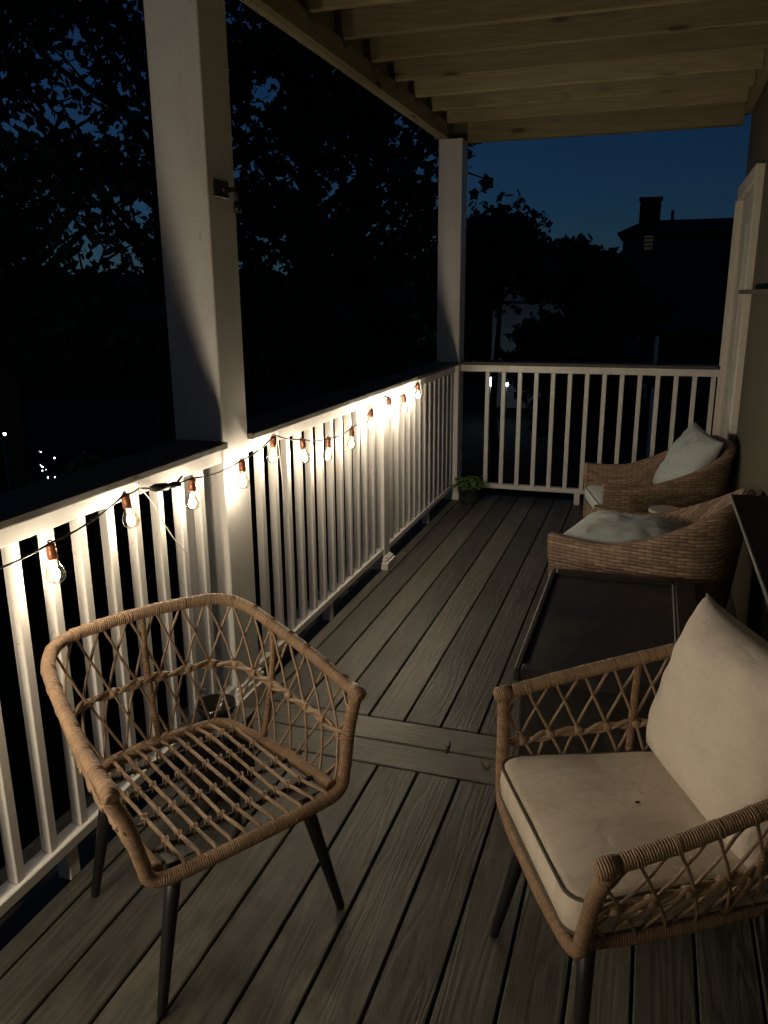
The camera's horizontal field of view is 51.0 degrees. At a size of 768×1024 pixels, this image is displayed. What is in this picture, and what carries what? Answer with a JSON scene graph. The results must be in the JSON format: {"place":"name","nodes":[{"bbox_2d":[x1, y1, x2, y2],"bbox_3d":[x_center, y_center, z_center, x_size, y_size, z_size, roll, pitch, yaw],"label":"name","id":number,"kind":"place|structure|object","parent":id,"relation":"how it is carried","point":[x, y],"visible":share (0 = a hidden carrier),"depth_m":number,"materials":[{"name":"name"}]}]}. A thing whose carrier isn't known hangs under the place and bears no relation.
{"place":"outdoors","nodes":[
{"label":"outdoors","id":0,"kind":"place"},
{"bbox_2d":[0,349,650,869],"bbox_3d":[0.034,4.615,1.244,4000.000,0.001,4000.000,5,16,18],"label":"ground","id":1,"kind":"structure","parent":0,"point":[68,419],"depth_m":21.14,"materials":[{"name":"soil"}]},
{"bbox_2d":[3,432,34,627],"bbox_3d":[-5.340,0.297,11.722,0.129,2.960,0.129,12,20,39],"label":"garden lamp","id":2,"kind":"object","parent":1,"relation":"on","point":[10,480],"visible":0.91,"depth_m":11.54,"materials":[{"name":"black paint"}]},
{"bbox_2d":[0,130,152,493],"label":"deciduous tree","id":3,"kind":"object","parent":1,"relation":"on","point":[42,379],"visible":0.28,"depth_m":20.01,"materials":[{"name":"green plant"}]},
{"bbox_2d":[14,451,151,636],"bbox_3d":[-4.250,0.425,11.843,2.018,2.767,1.847,5,16,18],"label":"garden shrub","id":4,"kind":"object","parent":1,"relation":"on","point":[65,553],"visible":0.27,"depth_m":11.53,"materials":[{"name":"green plant"}]},
{"bbox_2d":[39,451,54,477],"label":"fairy lights","id":5,"kind":"object","parent":4,"relation":"on","point":[44,463],"visible":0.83,"depth_m":10.77,"materials":[{"name":"white glass"}]},
{"bbox_2d":[0,0,166,596],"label":"deciduous tree","id":6,"kind":"object","parent":1,"relation":"on","point":[35,214],"visible":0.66,"depth_m":11.48,"materials":[{"name":"green plant"}]},
{"bbox_2d":[0,0,377,584],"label":"deciduous tree","id":7,"kind":"object","parent":1,"relation":"on","point":[119,178],"visible":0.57,"depth_m":11.80,"materials":[{"name":"green plant"}]},
{"bbox_2d":[46,178,399,402],"bbox_3d":[-4.239,-6.375,25.817,8.774,8.526,9.713,11,19,36],"label":"deciduous tree","id":8,"kind":"object","parent":1,"relation":"on","point":[276,346],"visible":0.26,"depth_m":26.37,"materials":[{"name":"green plant"}]},
{"bbox_2d":[6,257,615,379],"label":"woods","id":9,"kind":"object","parent":1,"relation":"on","point":[137,360],"visible":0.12,"depth_m":50.54,"materials":[{"name":"green plant"}]},
{"bbox_2d":[118,0,521,540],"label":"deciduous tree","id":10,"kind":"object","parent":1,"relation":"on","point":[317,317],"visible":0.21,"depth_m":13.88,"materials":[{"name":"green plant"}]},
{"bbox_2d":[228,30,498,552],"bbox_3d":[-0.489,-4.008,13.575,4.949,10.273,4.572,5,16,18],"label":"deciduous tree","id":11,"kind":"object","parent":1,"relation":"on","point":[365,104],"visible":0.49,"depth_m":12.48,"materials":[{"name":"green plant"}]},
{"bbox_2d":[423,197,579,494],"bbox_3d":[2.592,-3.578,18.346,3.614,6.903,3.586,5,16,18],"label":"deciduous tree","id":12,"kind":"object","parent":1,"relation":"on","point":[510,256],"visible":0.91,"depth_m":17.20,"materials":[{"name":"green plant"}]},
{"bbox_2d":[505,382,508,417],"bbox_3d":[4.877,-4.464,32.035,0.168,1.435,0.168,5,16,18],"label":"garden lamp","id":13,"kind":"object","parent":1,"relation":"on","point":[506,400],"visible":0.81,"depth_m":32.02,"materials":[{"name":"black paint"}]},
{"bbox_2d":[491,249,564,407],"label":"neighbour house","id":14,"kind":"structure","parent":1,"relation":"on","point":[509,318],"depth_m":34.23,"materials":[{"name":"paint"}]},
{"bbox_2d":[499,233,684,475],"bbox_3d":[5.311,-4.003,21.272,4.791,6.293,5.115,5,16,18],"label":"deciduous tree","id":15,"kind":"object","parent":1,"relation":"on","point":[604,296],"visible":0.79,"depth_m":19.91,"materials":[{"name":"green plant"}]},
{"bbox_2d":[712,82,767,641],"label":"house","id":16,"kind":"structure","parent":1,"relation":"on","point":[740,421],"depth_m":4.45,"materials":[{"name":"beige wood"}]},
{"bbox_2d":[240,0,767,143],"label":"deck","id":17,"kind":"structure","parent":16,"relation":"attached to","point":[480,71],"depth_m":4.33,"materials":[{"name":"brown wood"}]},
{"bbox_2d":[362,514,765,1023],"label":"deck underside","id":18,"kind":"object","parent":16,"relation":"attached to","point":[631,994],"depth_m":2.06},
{"bbox_2d":[720,191,752,438],"bbox_3d":[2.256,-0.900,5.166,0.046,2.153,0.910,5,16,18],"label":"door","id":19,"kind":"structure","parent":16,"relation":"in","point":[747,203],"depth_m":5.20,"materials":[{"name":"white paint"}]},
{"bbox_2d":[730,494,767,604],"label":"wall shelf","id":20,"kind":"object","parent":16,"relation":"attached to","point":[751,511],"depth_m":2.55,"materials":[{"name":"black laminate"}]},
{"bbox_2d":[0,0,751,274],"label":"sky","id":21,"kind":"structure","parent":0,"point":[593,185],"materials":[{"name":"blue"}]},
{"bbox_2d":[0,494,767,1023],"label":"deck floor","id":22,"kind":"structure","parent":0,"point":[418,640],"depth_m":2.21,"materials":[{"name":"grey wood"}]},
{"bbox_2d":[0,439,235,917],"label":"deck railing","id":23,"kind":"object","parent":22,"relation":"on","point":[42,509],"visible":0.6,"depth_m":2.27,"materials":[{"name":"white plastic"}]},
{"bbox_2d":[135,481,190,557],"bbox_3d":[-0.683,0.017,2.524,0.018,0.341,0.242,6,16,22],"label":"cable tie","id":24,"kind":"object","parent":23,"relation":"attached to","point":[137,484],"visible":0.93,"depth_m":2.47,"materials":[{"name":"white plastic"}]},
{"bbox_2d":[0,381,422,583],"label":"string light","id":25,"kind":"object","parent":23,"relation":"hanging from","point":[51,551],"visible":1,"depth_m":2.57,"materials":[{"name":"black rubber"}]},
{"bbox_2d":[40,593,366,1018],"bbox_3d":[-0.475,0.683,2.075,0.683,0.772,0.594,-13,19,-39],"label":"rattan chair","id":26,"kind":"object","parent":22,"relation":"on","point":[104,776],"visible":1,"depth_m":2.08,"materials":[{"name":"wicker"}]},
{"bbox_2d":[143,0,266,709],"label":"porch post","id":27,"kind":"object","parent":22,"relation":"on","point":[186,44],"visible":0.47,"depth_m":2.76,"materials":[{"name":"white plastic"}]},
{"bbox_2d":[213,178,240,212],"bbox_3d":[-0.525,-1.065,2.711,0.054,0.103,0.097,5,16,18],"label":"wall bracket","id":28,"kind":"object","parent":27,"relation":"attached to","point":[222,189],"depth_m":2.73,"materials":[{"name":"black paint"}]},
{"bbox_2d":[177,706,255,802],"bbox_3d":[-0.544,0.794,2.660,0.190,0.250,0.190,5,16,18],"label":"plant stand","id":29,"kind":"object","parent":22,"relation":"on","point":[210,775],"visible":0.33,"depth_m":2.60,"materials":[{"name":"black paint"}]},
{"bbox_2d":[197,693,235,719],"bbox_3d":[-0.545,0.646,2.620,0.128,0.056,0.128,5,16,18],"label":"glass bowl","id":30,"kind":"object","parent":29,"relation":"on","point":[211,701],"visible":0.65,"depth_m":2.65,"materials":[{"name":"clear glass"}]},
{"bbox_2d":[246,385,389,668],"bbox_3d":[-0.320,0.009,3.963,0.199,1.082,1.678,5,16,18],"label":"deck railing","id":31,"kind":"object","parent":22,"relation":"on","point":[294,421],"visible":0.9,"depth_m":3.79,"materials":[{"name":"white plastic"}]},
{"bbox_2d":[276,431,284,502],"bbox_3d":[-0.425,-0.197,3.311,0.012,0.340,0.042,6,16,22],"label":"cable tie","id":32,"kind":"object","parent":31,"relation":"attached to","point":[277,432],"visible":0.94,"depth_m":3.31,"materials":[{"name":"white plastic"}]},
{"bbox_2d":[367,390,394,570],"bbox_3d":[-0.032,-0.186,4.728,0.156,1.058,0.156,5,16,18],"label":"newel post","id":33,"kind":"object","parent":22,"relation":"on","point":[385,561],"visible":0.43,"depth_m":4.69,"materials":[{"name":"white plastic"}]},
{"bbox_2d":[359,362,458,546],"bbox_3d":[0.213,-0.416,5.526,0.199,1.082,1.728,5,16,18],"label":"deck railing","id":34,"kind":"object","parent":22,"relation":"on","point":[419,467],"visible":0.84,"depth_m":5.41,"materials":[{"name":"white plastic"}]},
{"bbox_2d":[437,138,467,499],"bbox_3d":[0.514,-1.415,6.191,0.219,2.662,0.219,5,16,18],"label":"porch post","id":35,"kind":"object","parent":22,"relation":"on","point":[452,189],"visible":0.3,"depth_m":6.01,"materials":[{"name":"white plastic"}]},
{"bbox_2d":[447,476,487,503],"bbox_3d":[0.670,-0.181,6.308,0.293,0.217,0.293,11,19,37],"label":"potted plant","id":36,"kind":"object","parent":22,"relation":"on","point":[469,490],"visible":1,"depth_m":6.26,"materials":[{"name":"green plant"}]},
{"bbox_2d":[480,761,487,767],"bbox_3d":[0.348,0.873,2.791,0.025,0.011,0.048,-1,15,-2],"label":"dry leaf","id":37,"kind":"object","parent":22,"relation":"on","point":[485,764],"visible":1,"depth_m":2.79,"materials":[{"name":"brown plant"}]},
{"bbox_2d":[461,360,719,504],"bbox_3d":[1.512,-0.592,6.142,1.871,1.082,0.190,5,16,18],"label":"deck railing","id":38,"kind":"object","parent":22,"relation":"on","point":[622,369],"visible":0.73,"depth_m":6.05,"materials":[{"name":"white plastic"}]},
{"bbox_2d":[513,568,697,754],"bbox_3d":[0.826,0.603,2.918,0.567,0.466,0.985,5,16,18],"label":"coffee table","id":39,"kind":"object","parent":22,"relation":"on","point":[580,617],"visible":0.38,"depth_m":2.72,"materials":[{"name":"black plastic"}]},
{"bbox_2d":[490,643,767,1023],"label":"rattan chair","id":40,"kind":"object","parent":22,"relation":"on","point":[581,945],"visible":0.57,"depth_m":1.57,"materials":[{"name":"wicker"}]},
{"bbox_2d":[500,750,767,938],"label":"seat cushion","id":41,"kind":"object","parent":40,"relation":"on","point":[572,816],"visible":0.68,"depth_m":1.72,"materials":[{"name":"beige fabric"}]},
{"bbox_2d":[646,593,767,881],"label":"throw pillow","id":42,"kind":"object","parent":41,"relation":"on","point":[707,733],"visible":0.95,"depth_m":1.69,"materials":[{"name":"beige fabric"}]},
{"bbox_2d":[547,489,756,612],"bbox_3d":[1.221,0.248,3.660,0.764,0.760,0.669,10,18,33],"label":"wicker armchair","id":43,"kind":"object","parent":22,"relation":"on","point":[702,549],"visible":0.49,"depth_m":3.34,"materials":[{"name":"brown wicker"}]},
{"bbox_2d":[583,435,736,518],"bbox_3d":[1.631,-0.065,4.811,0.764,0.760,0.669,1,15,4],"label":"wicker armchair","id":44,"kind":"object","parent":22,"relation":"on","point":[630,487],"visible":0.52,"depth_m":4.49,"materials":[{"name":"brown wicker"}]},
{"bbox_2d":[584,485,602,510],"bbox_3d":[1.563,-0.072,4.813,0.643,0.105,0.510,1,15,4],"label":"seat cushion","id":45,"kind":"object","parent":44,"relation":"on","point":[593,495],"visible":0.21,"depth_m":4.87,"materials":[{"name":"fabric"}]},
{"bbox_2d":[652,422,723,483],"bbox_3d":[1.785,-0.284,4.751,0.171,0.450,0.470,27,19,-9],"label":"throw pillow","id":46,"kind":"object","parent":45,"relation":"on","point":[695,446],"visible":0.65,"depth_m":4.65,"materials":[{"name":"white fabric"}]},
{"bbox_2d":[649,505,679,512],"bbox_3d":[1.423,0.239,4.130,0.200,0.528,0.200,5,16,18],"label":"side table","id":47,"kind":"object","parent":22,"relation":"on","point":[657,508],"visible":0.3,"depth_m":4.07,"materials":[{"name":"black paint"}]},
{"bbox_2d":[616,196,733,397],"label":"neighbour house","id":48,"kind":"structure","parent":0,"point":[687,260],"depth_m":36.19,"materials":[{"name":"paint"}]},
{"bbox_2d":[644,234,653,250],"bbox_3d":[11.924,-12.132,36.246,0.380,0.710,0.049,5,16,18],"label":"window","id":49,"kind":"structure","parent":48,"relation":"in","point":[648,240],"depth_m":36.24,"materials":[{"name":"paint"}]},
{"bbox_2d":[646,323,722,457],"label":"neighbour house","id":50,"kind":"structure","parent":0,"point":[688,343],"depth_m":19.67,"materials":[{"name":"paint"}]},
{"bbox_3d":[1.172,0.236,3.691,0.622,0.100,0.502,10,18,33],"label":"seat cushion","id":51,"kind":"object","parent":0,"visible":0},
{"bbox_2d":[564,511,685,542],"bbox_3d":[1.132,0.116,3.686,0.560,0.188,0.500,10,18,30],"label":"throw pillow","id":52,"kind":"object","parent":51,"relation":"on","point":[607,526],"visible":0.44,"depth_m":3.60,"materials":[{"name":"white fabric"}]}
]}

